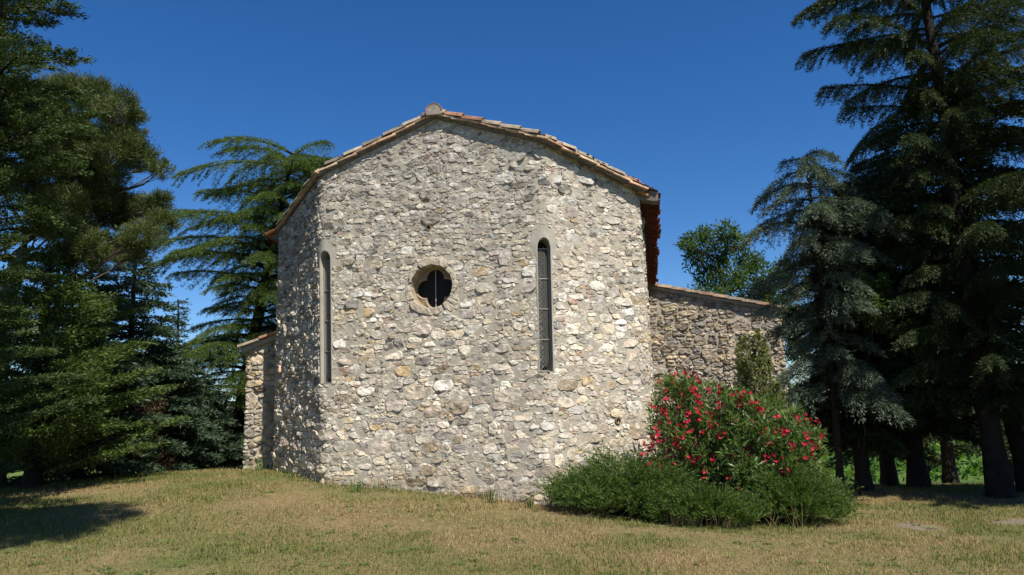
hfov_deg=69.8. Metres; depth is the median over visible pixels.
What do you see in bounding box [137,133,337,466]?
cedar tree
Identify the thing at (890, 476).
cedar tree
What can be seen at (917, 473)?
cedar tree
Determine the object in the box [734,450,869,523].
juniper shrub
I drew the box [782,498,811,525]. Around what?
grass tuft
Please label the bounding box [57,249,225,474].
fir tree
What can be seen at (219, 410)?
fir tree
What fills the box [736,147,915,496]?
blue cedar tree
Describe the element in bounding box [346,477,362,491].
weed
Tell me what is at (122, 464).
fir tree
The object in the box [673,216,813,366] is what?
ash tree
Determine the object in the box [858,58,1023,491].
cedar tree
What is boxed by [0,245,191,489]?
conifer tree
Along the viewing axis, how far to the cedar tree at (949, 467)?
23.23 m
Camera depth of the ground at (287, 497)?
9.27 m
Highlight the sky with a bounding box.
[0,0,1023,407]
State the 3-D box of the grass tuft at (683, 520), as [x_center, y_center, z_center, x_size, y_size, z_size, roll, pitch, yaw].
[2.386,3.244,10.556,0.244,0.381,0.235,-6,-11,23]
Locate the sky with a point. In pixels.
(699, 102)
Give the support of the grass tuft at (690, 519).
on the ground at (287, 497)
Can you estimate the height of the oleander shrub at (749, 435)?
2.704 m
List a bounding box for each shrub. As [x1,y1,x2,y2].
[533,436,713,517]
[631,474,780,525]
[640,370,834,519]
[722,327,792,423]
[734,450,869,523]
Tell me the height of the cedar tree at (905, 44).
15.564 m
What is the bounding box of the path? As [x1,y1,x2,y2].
[893,519,1023,530]
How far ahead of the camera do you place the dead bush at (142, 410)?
16.28 m
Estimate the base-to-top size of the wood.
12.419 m
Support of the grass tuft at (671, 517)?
on the ground at (287, 497)
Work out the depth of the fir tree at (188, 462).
17.98 m
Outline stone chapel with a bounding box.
[237,103,788,507]
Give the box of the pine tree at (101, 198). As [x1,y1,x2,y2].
[0,69,184,482]
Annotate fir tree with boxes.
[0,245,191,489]
[0,268,191,488]
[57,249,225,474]
[87,337,228,474]
[159,298,221,451]
[172,377,244,469]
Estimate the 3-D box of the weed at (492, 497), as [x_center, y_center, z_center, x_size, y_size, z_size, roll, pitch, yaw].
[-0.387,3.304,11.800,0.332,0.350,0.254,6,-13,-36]
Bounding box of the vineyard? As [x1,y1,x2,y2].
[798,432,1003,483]
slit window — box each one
[317,240,336,384]
[530,226,556,372]
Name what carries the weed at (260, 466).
on the ground at (287, 497)
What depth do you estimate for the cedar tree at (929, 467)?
25.79 m
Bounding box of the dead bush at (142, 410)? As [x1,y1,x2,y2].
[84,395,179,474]
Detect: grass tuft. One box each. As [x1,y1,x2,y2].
[660,504,681,525]
[670,510,686,525]
[679,509,703,526]
[711,510,727,527]
[755,508,779,527]
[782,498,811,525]
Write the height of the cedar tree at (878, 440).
6.273 m
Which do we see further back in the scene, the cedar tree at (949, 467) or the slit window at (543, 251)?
the cedar tree at (949, 467)
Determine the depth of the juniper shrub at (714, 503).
10.55 m
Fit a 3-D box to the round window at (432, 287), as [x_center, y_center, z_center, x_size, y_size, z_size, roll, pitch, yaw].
[-1.392,0.004,13.400,1.024,1.098,0.480,-4,-10,13]
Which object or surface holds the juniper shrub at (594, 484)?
on the ground at (287, 497)
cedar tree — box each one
[0,0,112,475]
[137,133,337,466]
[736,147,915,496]
[782,177,955,485]
[783,214,932,491]
[791,0,1023,497]
[795,154,993,487]
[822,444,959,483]
[843,266,1014,483]
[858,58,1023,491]
[925,249,1023,481]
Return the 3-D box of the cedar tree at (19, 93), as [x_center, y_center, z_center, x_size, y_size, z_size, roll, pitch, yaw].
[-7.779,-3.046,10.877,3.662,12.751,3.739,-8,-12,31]
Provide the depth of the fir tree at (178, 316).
24.21 m
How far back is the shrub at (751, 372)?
13.63 m
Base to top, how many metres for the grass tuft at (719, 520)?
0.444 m
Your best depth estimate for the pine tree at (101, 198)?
14.44 m
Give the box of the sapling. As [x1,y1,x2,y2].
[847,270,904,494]
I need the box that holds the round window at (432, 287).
[406,256,458,315]
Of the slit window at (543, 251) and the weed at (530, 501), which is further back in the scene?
the slit window at (543, 251)
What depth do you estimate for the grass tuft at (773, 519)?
10.56 m
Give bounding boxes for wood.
[213,383,1022,432]
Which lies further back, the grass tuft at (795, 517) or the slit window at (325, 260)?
the slit window at (325, 260)
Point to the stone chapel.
(473, 304)
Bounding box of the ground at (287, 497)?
[0,458,1023,574]
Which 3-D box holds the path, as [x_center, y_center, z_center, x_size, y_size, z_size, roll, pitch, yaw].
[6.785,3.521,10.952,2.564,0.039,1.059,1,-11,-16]
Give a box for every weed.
[246,457,267,470]
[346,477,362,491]
[478,486,499,503]
[517,496,533,508]

